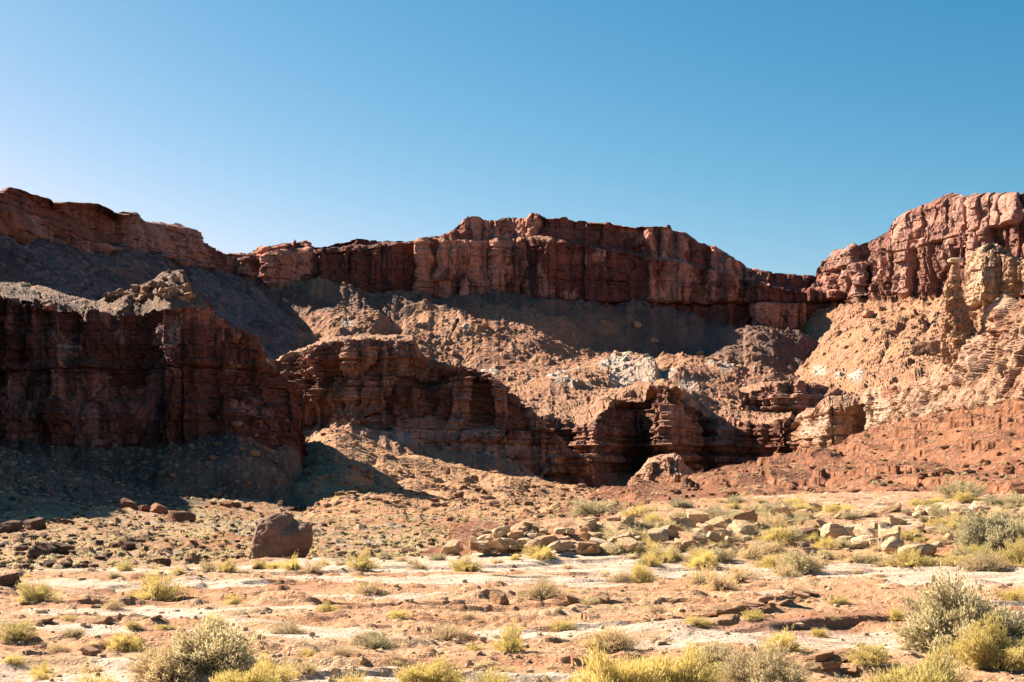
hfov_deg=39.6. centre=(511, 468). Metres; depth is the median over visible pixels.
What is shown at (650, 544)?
shrub
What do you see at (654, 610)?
shrub
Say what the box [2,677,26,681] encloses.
shrub
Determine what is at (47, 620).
boulder
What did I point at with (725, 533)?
sandstone block
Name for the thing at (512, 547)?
sandstone block
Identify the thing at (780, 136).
sky
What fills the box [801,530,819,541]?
shrub
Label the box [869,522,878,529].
boulder
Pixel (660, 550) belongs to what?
grass tuft
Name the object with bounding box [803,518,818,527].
boulder
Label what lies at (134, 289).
boulder
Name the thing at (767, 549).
shrub
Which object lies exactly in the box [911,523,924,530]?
boulder
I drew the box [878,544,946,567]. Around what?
shrub
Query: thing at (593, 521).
sandstone block
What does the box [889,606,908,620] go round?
shrub
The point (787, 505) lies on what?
boulder
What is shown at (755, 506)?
sagebrush
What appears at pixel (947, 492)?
sagebrush
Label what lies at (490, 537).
sandstone block
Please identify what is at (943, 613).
sagebrush
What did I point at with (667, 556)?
shrub
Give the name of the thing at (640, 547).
sandstone block
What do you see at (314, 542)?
dry scrub
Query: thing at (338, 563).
shrub
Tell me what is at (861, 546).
boulder
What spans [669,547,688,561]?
shrub
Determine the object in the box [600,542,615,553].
sandstone block
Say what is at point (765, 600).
boulder
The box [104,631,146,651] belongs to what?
shrub
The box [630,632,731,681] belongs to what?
shrub
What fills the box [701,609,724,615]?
boulder
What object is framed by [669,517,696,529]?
sandstone block
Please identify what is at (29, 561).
dark scrub
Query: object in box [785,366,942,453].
canyon wall
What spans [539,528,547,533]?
sandstone block
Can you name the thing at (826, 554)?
sagebrush
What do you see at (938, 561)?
sagebrush
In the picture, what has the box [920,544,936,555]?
boulder
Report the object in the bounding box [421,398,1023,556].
hill
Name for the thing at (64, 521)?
boulder
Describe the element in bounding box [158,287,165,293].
boulder
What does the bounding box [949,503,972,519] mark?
boulder
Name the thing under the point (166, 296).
boulder
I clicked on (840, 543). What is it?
sagebrush
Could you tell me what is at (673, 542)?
sandstone block
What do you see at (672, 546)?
shrub
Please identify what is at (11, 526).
boulder
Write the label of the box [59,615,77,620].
shrub
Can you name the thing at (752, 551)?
shrub
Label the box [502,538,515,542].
sandstone block
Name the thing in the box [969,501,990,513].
boulder
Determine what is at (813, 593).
boulder
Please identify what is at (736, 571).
shrub
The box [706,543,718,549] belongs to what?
sandstone block
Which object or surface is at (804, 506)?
shrub
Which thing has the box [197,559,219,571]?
shrub
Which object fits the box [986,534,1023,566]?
shrub
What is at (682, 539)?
sandstone block
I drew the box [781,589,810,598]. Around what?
boulder
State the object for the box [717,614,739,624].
boulder
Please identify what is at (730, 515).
sagebrush
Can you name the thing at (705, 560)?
shrub
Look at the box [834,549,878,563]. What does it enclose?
shrub
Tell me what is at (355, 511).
boulder
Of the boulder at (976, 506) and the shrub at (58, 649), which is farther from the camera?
the boulder at (976, 506)
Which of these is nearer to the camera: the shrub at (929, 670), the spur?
the shrub at (929, 670)
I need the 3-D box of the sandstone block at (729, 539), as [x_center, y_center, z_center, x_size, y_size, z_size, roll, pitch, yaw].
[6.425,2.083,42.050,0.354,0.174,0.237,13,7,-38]
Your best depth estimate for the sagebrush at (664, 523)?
43.80 m
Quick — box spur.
[291,428,598,517]
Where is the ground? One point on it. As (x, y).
(278, 586)
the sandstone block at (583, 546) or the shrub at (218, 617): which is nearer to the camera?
the shrub at (218, 617)
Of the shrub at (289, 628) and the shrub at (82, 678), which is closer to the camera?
the shrub at (82, 678)
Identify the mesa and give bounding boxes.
[216,213,845,403]
[794,191,1023,392]
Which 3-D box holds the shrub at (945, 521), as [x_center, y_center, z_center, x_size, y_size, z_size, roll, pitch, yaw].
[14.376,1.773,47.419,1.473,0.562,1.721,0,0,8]
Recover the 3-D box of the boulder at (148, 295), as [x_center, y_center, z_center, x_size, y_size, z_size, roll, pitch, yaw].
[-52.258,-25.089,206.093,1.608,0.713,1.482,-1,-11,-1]
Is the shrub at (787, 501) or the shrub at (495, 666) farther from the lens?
the shrub at (787, 501)
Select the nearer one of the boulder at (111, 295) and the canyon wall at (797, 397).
the boulder at (111, 295)
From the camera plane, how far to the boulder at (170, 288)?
201.13 m
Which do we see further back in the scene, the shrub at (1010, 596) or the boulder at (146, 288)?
the boulder at (146, 288)
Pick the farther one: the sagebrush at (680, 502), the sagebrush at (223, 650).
the sagebrush at (680, 502)
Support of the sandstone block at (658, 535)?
on the ground
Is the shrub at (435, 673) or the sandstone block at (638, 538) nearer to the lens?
the shrub at (435, 673)
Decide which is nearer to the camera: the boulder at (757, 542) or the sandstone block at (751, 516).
the boulder at (757, 542)
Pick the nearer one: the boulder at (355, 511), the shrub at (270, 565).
the shrub at (270, 565)
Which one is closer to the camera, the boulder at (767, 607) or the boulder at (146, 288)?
the boulder at (767, 607)
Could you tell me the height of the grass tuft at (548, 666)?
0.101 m
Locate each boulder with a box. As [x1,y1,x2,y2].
[0,520,24,532]
[0,572,21,586]
[19,600,29,604]
[21,563,29,567]
[23,517,46,529]
[27,546,50,557]
[38,532,47,538]
[40,542,57,552]
[40,618,53,621]
[43,559,56,567]
[52,542,75,553]
[60,519,72,524]
[62,563,72,567]
[77,598,91,603]
[79,646,101,655]
[91,604,99,607]
[92,616,111,624]
[95,540,103,545]
[104,291,116,300]
[108,542,118,547]
[115,498,138,509]
[118,540,135,549]
[131,286,137,291]
[137,295,144,300]
[138,505,149,510]
[140,285,149,291]
[145,293,154,298]
[150,280,158,287]
[150,503,167,514]
[150,615,162,618]
[153,558,170,565]
[158,281,165,286]
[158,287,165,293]
[162,293,170,299]
[165,286,176,291]
[166,510,196,522]
[168,290,175,295]
[177,296,184,300]
[183,286,191,291]
[219,501,231,507]
[232,502,240,507]
[244,505,252,509]
[249,512,312,558]
[349,509,359,513]
[480,322,487,327]
[482,589,494,596]
[489,590,509,604]
[493,332,500,337]
[561,593,581,603]
[597,593,609,602]
[633,321,641,327]
[696,350,703,355]
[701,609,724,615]
[710,604,730,608]
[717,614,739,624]
[718,605,751,614]
[741,602,765,606]
[745,540,766,551]
[750,607,760,611]
[752,596,774,603]
[759,605,771,609]
[768,599,788,605]
[769,506,790,518]
[774,595,797,602]
[779,591,793,595]
[781,503,797,513]
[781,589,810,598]
[792,587,816,595]
[793,595,800,602]
[795,541,805,546]
[796,508,813,513]
[796,527,820,539]
[802,547,817,552]
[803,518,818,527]
[803,651,834,662]
[812,502,822,510]
[815,520,826,527]
[818,662,842,669]
[820,523,849,539]
[822,500,839,511]
[824,647,861,661]
[835,536,853,543]
[842,665,857,673]
[844,525,855,536]
[850,509,875,517]
[851,535,871,548]
[853,525,878,537]
[858,544,869,548]
[862,310,873,317]
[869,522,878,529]
[869,538,884,547]
[878,503,901,513]
[878,522,893,529]
[878,525,900,539]
[881,539,903,553]
[883,517,903,524]
[884,330,893,334]
[898,544,921,557]
[904,350,911,356]
[905,511,914,515]
[910,344,925,355]
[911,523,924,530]
[912,511,921,518]
[913,533,921,538]
[915,505,928,514]
[918,340,940,354]
[919,314,925,318]
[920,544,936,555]
[925,502,950,512]
[926,526,937,533]
[929,516,941,522]
[933,541,942,547]
[940,505,950,515]
[942,533,953,541]
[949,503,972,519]
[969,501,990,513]
[975,508,987,517]
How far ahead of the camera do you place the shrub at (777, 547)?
41.17 m
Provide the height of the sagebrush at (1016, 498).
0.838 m
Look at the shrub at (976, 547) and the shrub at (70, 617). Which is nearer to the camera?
the shrub at (70, 617)
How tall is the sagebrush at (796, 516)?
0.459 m
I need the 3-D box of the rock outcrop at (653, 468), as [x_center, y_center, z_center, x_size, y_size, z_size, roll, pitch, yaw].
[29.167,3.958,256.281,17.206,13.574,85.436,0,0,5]
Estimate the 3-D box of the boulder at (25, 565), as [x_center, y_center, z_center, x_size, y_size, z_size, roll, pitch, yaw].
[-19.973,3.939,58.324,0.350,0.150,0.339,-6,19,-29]
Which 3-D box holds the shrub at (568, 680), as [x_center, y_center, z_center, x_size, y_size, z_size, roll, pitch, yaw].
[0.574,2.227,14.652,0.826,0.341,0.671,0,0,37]
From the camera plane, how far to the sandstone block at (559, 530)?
42.92 m
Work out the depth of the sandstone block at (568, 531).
42.66 m
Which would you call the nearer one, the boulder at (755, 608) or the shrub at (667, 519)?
the boulder at (755, 608)
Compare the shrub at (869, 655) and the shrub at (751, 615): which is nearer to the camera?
the shrub at (869, 655)
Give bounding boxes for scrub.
[0,407,1022,569]
[0,415,1023,569]
[0,432,1009,569]
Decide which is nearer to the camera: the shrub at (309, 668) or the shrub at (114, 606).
the shrub at (309, 668)
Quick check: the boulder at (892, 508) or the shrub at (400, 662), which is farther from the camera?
the boulder at (892, 508)
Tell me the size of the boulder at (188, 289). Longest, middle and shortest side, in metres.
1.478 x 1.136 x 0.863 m
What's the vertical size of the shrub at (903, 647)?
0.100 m
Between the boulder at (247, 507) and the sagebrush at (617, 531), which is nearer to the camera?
the sagebrush at (617, 531)
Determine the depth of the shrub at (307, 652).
18.98 m
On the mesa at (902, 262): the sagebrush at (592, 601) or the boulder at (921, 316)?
the boulder at (921, 316)
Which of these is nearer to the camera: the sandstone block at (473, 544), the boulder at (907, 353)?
the sandstone block at (473, 544)
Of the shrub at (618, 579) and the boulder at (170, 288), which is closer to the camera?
the shrub at (618, 579)
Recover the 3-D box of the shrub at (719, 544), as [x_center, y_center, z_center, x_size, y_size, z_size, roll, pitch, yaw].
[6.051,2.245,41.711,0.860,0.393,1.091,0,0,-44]
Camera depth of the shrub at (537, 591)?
26.98 m
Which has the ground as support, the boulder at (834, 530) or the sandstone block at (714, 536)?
the boulder at (834, 530)
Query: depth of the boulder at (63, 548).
67.50 m
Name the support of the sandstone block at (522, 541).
on the ground
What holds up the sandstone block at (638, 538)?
on the ground
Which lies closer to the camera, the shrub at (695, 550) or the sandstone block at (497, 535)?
the shrub at (695, 550)
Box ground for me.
[0,491,1023,681]
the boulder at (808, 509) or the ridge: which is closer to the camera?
the boulder at (808, 509)
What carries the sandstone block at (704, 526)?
on the ground
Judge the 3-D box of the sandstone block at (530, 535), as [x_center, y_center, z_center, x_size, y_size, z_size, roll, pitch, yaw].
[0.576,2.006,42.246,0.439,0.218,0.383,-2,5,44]
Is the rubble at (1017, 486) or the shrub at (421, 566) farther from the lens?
the rubble at (1017, 486)
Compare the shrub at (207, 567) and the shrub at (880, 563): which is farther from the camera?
the shrub at (880, 563)
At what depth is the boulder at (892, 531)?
43.35 m
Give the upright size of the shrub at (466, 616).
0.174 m
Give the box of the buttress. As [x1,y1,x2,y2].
[862,293,1023,432]
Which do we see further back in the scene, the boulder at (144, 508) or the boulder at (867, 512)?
the boulder at (144, 508)
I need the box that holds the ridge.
[0,187,297,359]
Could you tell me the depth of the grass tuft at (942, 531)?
45.66 m
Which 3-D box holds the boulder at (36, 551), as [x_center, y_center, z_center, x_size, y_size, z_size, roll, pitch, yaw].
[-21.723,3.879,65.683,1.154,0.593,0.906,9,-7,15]
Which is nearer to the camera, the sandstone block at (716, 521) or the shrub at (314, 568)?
the shrub at (314, 568)
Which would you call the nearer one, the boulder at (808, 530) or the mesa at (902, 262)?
the boulder at (808, 530)
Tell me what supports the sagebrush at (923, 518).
on the ground
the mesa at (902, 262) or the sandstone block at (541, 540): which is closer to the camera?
the sandstone block at (541, 540)
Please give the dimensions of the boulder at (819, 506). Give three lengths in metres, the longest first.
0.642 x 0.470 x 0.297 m
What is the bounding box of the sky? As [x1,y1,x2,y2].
[0,0,1023,275]
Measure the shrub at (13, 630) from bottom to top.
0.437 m
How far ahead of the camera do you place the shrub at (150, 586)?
28.23 m
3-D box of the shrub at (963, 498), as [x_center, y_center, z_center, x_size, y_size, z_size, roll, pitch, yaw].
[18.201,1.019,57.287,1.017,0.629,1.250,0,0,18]
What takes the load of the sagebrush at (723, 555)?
on the ground
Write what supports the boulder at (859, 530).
on the ground
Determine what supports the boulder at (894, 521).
on the ground
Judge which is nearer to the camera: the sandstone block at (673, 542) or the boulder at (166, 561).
the sandstone block at (673, 542)
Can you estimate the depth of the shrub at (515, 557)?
39.26 m
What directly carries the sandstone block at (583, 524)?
on the ground
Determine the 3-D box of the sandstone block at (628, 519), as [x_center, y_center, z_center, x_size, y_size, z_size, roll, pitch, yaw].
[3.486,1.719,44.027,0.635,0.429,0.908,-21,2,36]
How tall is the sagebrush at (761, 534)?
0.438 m
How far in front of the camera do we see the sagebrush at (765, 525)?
46.94 m
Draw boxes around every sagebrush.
[60,627,85,636]
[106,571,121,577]
[130,605,270,677]
[347,628,401,648]
[375,550,393,558]
[425,552,448,560]
[468,669,507,681]
[565,496,631,515]
[577,597,600,604]
[602,525,642,538]
[603,542,635,554]
[606,529,644,542]
[611,541,634,553]
[628,520,655,531]
[633,557,649,565]
[649,521,680,528]
[666,497,694,506]
[674,636,737,665]
[682,525,699,533]
[703,504,737,516]
[710,509,740,518]
[711,546,741,562]
[725,493,750,503]
[739,500,774,511]
[752,521,771,529]
[753,498,768,502]
[753,530,783,538]
[754,502,775,515]
[755,507,769,516]
[757,511,794,522]
[763,522,812,540]
[771,498,796,505]
[775,544,828,573]
[778,503,806,511]
[788,512,814,522]
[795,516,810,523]
[815,547,834,558]
[822,535,860,548]
[837,509,864,518]
[848,552,881,563]
[884,556,1023,656]
[918,515,928,521]
[923,555,944,565]
[927,501,953,512]
[928,505,951,517]
[931,475,989,499]
[944,517,966,530]
[947,547,996,559]
[950,503,1023,553]
[982,493,1009,505]
[991,602,1023,641]
[994,501,1017,509]
[1001,489,1023,506]
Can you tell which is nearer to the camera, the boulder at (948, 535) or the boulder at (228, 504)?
the boulder at (948, 535)
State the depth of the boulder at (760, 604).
23.34 m
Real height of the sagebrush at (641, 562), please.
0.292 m
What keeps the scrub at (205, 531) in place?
on the valley floor
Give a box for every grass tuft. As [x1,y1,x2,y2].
[85,639,107,644]
[468,659,487,668]
[542,662,556,668]
[598,527,634,538]
[616,651,639,654]
[619,550,637,558]
[637,539,674,561]
[641,510,665,518]
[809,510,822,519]
[865,549,896,562]
[867,533,897,551]
[927,521,958,534]
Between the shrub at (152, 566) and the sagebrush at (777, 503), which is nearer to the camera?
the shrub at (152, 566)
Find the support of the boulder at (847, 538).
on the ground
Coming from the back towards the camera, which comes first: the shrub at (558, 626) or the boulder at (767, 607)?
the boulder at (767, 607)
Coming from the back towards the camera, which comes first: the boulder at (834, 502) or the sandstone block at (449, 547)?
the boulder at (834, 502)
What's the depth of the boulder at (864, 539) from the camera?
41.66 m
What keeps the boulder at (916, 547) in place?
on the ground
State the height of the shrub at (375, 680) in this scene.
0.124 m
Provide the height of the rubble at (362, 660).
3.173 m
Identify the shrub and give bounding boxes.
[0,610,41,641]
[0,654,28,663]
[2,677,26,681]
[12,576,63,602]
[25,659,55,674]
[29,670,53,681]
[41,641,73,654]
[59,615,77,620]
[74,666,116,681]
[77,664,102,672]
[100,597,124,609]
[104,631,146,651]
[113,561,138,571]
[119,564,199,601]
[120,636,207,681]
[125,619,144,628]
[143,564,159,568]
[154,624,176,629]
[169,566,184,573]
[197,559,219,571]
[203,612,228,626]
[209,656,286,681]
[214,555,241,572]
[225,594,245,604]
[250,560,267,567]
[255,644,301,681]
[263,560,284,568]
[265,614,309,634]
[279,552,303,570]
[282,660,321,675]
[297,647,321,656]
[300,558,325,572]
[314,600,339,612]
[316,556,330,565]
[322,644,359,656]
[333,559,346,565]
[333,666,370,681]
[343,545,383,569]
[347,576,388,595]
[365,676,383,681]
[374,650,418,667]
[386,607,411,619]
[391,648,469,681]
[393,553,413,561]
[404,557,435,569]
[416,621,478,641]
[447,551,488,571]
[457,610,477,619]
[462,641,485,650]
[480,667,517,681]
[481,658,503,665]
[484,663,520,672]
[487,618,526,652]
[489,558,505,563]
[507,553,520,560]
[517,574,565,599]
[519,543,555,559]
[533,671,586,681]
[546,617,577,630]
[561,562,575,568]
[564,622,645,651]
[568,635,669,681]
[583,662,615,676]
[602,569,636,582]
[621,503,645,517]
[627,504,655,516]
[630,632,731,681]
[631,562,662,582]
[633,533,674,553]
[633,549,661,566]
[635,529,649,544]
[640,546,676,562]
[643,512,663,523]
[645,501,660,511]
[645,541,680,554]
[646,602,668,613]
[654,515,680,526]
[662,510,686,517]
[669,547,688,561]
[679,555,691,565]
[679,566,727,585]
[682,615,713,627]
[683,545,713,559]
[685,543,729,568]
[697,563,741,590]
[708,541,727,550]
[712,635,812,681]
[713,497,724,502]
[715,530,747,542]
[716,661,731,681]
[720,564,768,581]
[723,499,742,508]
[735,542,767,558]
[739,608,765,620]
[750,521,762,532]
[750,552,791,568]
[751,542,774,553]
[755,523,793,543]
[757,512,790,527]
[757,625,809,653]
[762,536,789,552]
[768,560,805,576]
[781,496,803,503]
[789,492,806,502]
[790,497,819,510]
[790,508,811,515]
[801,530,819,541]
[807,627,828,637]
[810,535,845,548]
[819,613,839,619]
[821,502,855,513]
[826,595,852,604]
[828,673,867,681]
[834,548,850,558]
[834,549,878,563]
[844,639,895,666]
[852,568,864,573]
[860,629,976,681]
[870,559,887,566]
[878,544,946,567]
[885,555,910,566]
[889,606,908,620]
[893,645,911,649]
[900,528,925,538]
[907,497,920,504]
[911,537,926,542]
[912,495,951,506]
[923,515,959,528]
[925,495,942,505]
[927,531,962,544]
[935,548,975,566]
[945,609,1023,672]
[947,542,985,555]
[948,511,969,521]
[951,490,976,501]
[954,546,1009,571]
[957,543,993,556]
[978,505,1017,518]
[981,555,1018,569]
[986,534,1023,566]
[987,586,1023,600]
[1005,510,1023,519]
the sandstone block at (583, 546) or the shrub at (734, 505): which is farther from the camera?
the shrub at (734, 505)
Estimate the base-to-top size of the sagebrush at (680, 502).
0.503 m
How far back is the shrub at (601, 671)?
14.15 m
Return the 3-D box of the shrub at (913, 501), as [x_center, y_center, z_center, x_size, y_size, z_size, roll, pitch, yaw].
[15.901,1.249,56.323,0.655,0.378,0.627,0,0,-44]
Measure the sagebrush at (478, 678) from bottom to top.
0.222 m
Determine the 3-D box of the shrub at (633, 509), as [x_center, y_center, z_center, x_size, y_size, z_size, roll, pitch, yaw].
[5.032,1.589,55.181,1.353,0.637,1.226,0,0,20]
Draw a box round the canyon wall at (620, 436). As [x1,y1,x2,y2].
[520,379,795,485]
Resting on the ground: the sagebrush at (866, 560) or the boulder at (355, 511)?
the sagebrush at (866, 560)
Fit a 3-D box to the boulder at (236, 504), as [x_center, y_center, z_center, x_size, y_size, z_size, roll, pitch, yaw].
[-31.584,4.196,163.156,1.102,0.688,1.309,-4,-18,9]
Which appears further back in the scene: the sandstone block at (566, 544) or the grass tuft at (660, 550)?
the sandstone block at (566, 544)
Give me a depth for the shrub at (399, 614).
23.04 m
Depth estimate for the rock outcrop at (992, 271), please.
274.27 m
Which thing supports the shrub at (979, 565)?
on the ground
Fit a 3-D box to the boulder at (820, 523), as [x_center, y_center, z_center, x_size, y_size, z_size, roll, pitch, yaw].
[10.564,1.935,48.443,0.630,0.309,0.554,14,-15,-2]
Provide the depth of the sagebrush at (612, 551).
40.14 m
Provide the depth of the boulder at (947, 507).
51.04 m
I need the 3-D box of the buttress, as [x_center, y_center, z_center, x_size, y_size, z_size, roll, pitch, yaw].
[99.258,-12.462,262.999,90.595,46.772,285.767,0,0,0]
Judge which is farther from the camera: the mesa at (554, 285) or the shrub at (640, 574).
the mesa at (554, 285)
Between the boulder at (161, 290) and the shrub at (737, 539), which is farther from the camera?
the boulder at (161, 290)
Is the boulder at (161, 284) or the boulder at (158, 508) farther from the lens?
the boulder at (161, 284)
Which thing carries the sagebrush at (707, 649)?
on the ground
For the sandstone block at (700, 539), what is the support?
on the ground
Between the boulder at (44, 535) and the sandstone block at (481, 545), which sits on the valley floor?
the boulder at (44, 535)
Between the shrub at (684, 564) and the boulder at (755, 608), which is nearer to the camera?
the boulder at (755, 608)
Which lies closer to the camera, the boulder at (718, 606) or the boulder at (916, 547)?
the boulder at (718, 606)
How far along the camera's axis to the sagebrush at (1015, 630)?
19.56 m
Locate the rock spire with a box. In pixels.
[939,258,977,381]
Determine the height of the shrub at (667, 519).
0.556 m
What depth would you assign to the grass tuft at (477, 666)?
17.28 m
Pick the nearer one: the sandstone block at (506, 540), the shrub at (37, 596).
the shrub at (37, 596)
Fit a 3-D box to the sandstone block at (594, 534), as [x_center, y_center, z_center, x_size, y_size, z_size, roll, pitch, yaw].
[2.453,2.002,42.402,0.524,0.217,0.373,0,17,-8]
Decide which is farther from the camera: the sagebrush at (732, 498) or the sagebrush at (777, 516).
the sagebrush at (732, 498)
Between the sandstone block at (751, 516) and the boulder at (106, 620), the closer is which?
the boulder at (106, 620)
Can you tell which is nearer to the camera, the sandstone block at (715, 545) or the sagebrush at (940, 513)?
the sandstone block at (715, 545)
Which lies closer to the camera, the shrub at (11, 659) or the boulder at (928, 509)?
the shrub at (11, 659)
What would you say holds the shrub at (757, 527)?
on the ground
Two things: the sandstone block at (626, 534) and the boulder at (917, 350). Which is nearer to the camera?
the sandstone block at (626, 534)
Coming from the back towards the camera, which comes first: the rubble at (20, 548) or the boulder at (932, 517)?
the rubble at (20, 548)
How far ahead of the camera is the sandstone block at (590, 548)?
40.32 m
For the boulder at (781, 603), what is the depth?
23.32 m
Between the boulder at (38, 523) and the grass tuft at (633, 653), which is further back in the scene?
the boulder at (38, 523)
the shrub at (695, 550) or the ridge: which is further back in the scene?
the ridge
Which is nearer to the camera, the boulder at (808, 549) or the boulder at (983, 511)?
the boulder at (808, 549)
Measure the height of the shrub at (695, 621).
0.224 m
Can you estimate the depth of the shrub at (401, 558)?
38.93 m
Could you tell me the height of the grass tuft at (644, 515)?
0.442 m
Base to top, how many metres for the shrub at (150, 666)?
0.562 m
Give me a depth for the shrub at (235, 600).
26.70 m
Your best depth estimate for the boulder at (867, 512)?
53.00 m
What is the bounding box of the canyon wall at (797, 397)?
[739,380,864,416]
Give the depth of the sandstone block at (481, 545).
40.74 m
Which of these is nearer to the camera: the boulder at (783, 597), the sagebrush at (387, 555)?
the boulder at (783, 597)
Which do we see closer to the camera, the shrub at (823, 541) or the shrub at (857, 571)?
the shrub at (857, 571)
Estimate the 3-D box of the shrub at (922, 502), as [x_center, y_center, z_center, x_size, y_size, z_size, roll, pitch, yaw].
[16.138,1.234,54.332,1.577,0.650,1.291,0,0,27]
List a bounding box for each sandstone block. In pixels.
[440,539,459,554]
[468,538,481,550]
[470,526,491,536]
[477,534,488,540]
[478,541,492,549]
[482,548,493,554]
[484,533,493,540]
[484,538,507,549]
[490,548,503,553]
[491,525,510,535]
[492,531,503,538]
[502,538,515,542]
[504,530,524,540]
[507,539,522,549]
[509,545,517,549]
[512,527,528,532]
[517,538,531,550]
[519,522,532,530]
[525,533,534,537]
[526,539,540,548]
[530,533,546,538]
[535,535,546,545]
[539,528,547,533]
[541,534,555,544]
[547,540,560,549]
[554,527,565,534]
[554,540,572,551]
[566,529,574,534]
[574,516,597,531]
[576,541,597,553]
[577,519,596,530]
[578,531,589,539]
[583,517,599,521]
[583,545,595,553]
[586,532,601,540]
[590,537,608,545]
[596,522,602,530]
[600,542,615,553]
[604,521,630,531]
[606,515,621,521]
[608,532,635,542]
[616,537,638,550]
[620,514,634,526]
[634,536,642,541]
[635,541,648,552]
[648,528,665,531]
[648,530,668,541]
[661,524,683,537]
[662,541,681,548]
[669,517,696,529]
[678,531,708,548]
[678,538,689,541]
[679,540,696,548]
[686,509,708,523]
[693,528,703,534]
[699,524,709,530]
[705,516,724,527]
[706,531,721,541]
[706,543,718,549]
[713,527,724,533]
[720,530,732,538]
[725,518,731,524]
[725,536,735,542]
[727,519,753,540]
[730,509,757,522]
[739,544,749,547]
[740,535,751,541]
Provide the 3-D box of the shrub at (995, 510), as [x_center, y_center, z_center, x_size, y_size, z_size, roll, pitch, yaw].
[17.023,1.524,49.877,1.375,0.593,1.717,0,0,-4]
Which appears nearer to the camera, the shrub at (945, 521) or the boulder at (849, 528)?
the boulder at (849, 528)
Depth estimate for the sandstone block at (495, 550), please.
40.60 m
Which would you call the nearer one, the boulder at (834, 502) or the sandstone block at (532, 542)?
the sandstone block at (532, 542)
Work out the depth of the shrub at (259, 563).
36.45 m
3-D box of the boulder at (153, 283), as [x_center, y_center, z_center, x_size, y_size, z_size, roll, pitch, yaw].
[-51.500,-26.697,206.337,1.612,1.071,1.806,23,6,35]
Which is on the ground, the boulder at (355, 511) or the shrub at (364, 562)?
the shrub at (364, 562)
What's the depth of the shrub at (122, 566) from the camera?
35.84 m
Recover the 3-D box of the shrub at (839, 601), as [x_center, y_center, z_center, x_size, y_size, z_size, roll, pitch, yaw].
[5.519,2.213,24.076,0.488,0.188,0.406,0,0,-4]
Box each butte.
[0,270,308,509]
[266,333,599,488]
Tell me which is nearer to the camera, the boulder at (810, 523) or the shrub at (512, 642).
the shrub at (512, 642)
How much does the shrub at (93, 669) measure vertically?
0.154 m
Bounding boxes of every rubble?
[0,451,539,568]
[0,499,1023,681]
[12,415,596,515]
[504,406,1023,524]
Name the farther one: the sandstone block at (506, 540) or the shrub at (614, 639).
the sandstone block at (506, 540)
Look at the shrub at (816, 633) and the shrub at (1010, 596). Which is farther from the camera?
the shrub at (1010, 596)
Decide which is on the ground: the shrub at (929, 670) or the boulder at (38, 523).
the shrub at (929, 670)
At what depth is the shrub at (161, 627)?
21.75 m
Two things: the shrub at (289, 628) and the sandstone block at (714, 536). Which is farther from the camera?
the sandstone block at (714, 536)
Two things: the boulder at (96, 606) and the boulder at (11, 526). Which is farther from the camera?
the boulder at (11, 526)
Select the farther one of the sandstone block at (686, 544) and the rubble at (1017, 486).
the rubble at (1017, 486)
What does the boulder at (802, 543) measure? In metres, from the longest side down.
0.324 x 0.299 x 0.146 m
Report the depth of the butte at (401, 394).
332.03 m
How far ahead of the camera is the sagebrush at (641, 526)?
43.75 m
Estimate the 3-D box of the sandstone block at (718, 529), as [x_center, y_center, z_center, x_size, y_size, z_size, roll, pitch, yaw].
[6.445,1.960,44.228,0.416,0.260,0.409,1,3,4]
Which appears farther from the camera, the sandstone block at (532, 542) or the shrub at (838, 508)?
the shrub at (838, 508)
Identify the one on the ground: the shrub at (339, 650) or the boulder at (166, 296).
the shrub at (339, 650)
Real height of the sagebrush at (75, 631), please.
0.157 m
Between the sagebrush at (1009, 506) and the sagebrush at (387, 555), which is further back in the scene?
the sagebrush at (1009, 506)
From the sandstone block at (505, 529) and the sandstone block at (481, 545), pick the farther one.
the sandstone block at (505, 529)
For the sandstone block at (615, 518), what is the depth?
44.30 m
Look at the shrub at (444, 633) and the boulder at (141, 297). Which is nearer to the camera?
the shrub at (444, 633)
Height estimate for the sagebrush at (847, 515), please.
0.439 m
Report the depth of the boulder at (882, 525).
45.08 m
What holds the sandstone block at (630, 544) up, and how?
on the ground
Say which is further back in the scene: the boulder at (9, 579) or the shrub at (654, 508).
the shrub at (654, 508)
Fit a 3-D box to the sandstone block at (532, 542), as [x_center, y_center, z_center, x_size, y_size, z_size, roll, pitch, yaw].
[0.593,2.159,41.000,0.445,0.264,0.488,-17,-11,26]
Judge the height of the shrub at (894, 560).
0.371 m
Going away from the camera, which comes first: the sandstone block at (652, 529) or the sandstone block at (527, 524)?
the sandstone block at (652, 529)
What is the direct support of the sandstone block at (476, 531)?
on the ground
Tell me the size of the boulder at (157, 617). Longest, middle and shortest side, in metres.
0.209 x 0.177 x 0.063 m
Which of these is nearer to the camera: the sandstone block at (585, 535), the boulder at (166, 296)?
the sandstone block at (585, 535)
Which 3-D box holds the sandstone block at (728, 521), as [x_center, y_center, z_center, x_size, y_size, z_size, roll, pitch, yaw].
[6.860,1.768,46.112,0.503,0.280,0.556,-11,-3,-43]
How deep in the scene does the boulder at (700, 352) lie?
727.77 m
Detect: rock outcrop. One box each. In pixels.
[627,453,704,485]
[961,243,1023,329]
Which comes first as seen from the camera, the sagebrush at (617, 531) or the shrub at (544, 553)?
the shrub at (544, 553)
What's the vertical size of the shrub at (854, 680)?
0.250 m
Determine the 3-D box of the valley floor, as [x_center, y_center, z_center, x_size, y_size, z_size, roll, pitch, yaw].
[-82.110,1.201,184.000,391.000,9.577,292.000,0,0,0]
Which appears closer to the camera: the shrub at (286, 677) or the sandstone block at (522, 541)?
the shrub at (286, 677)
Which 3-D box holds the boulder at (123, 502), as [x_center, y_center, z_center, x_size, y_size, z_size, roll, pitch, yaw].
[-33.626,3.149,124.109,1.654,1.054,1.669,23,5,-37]

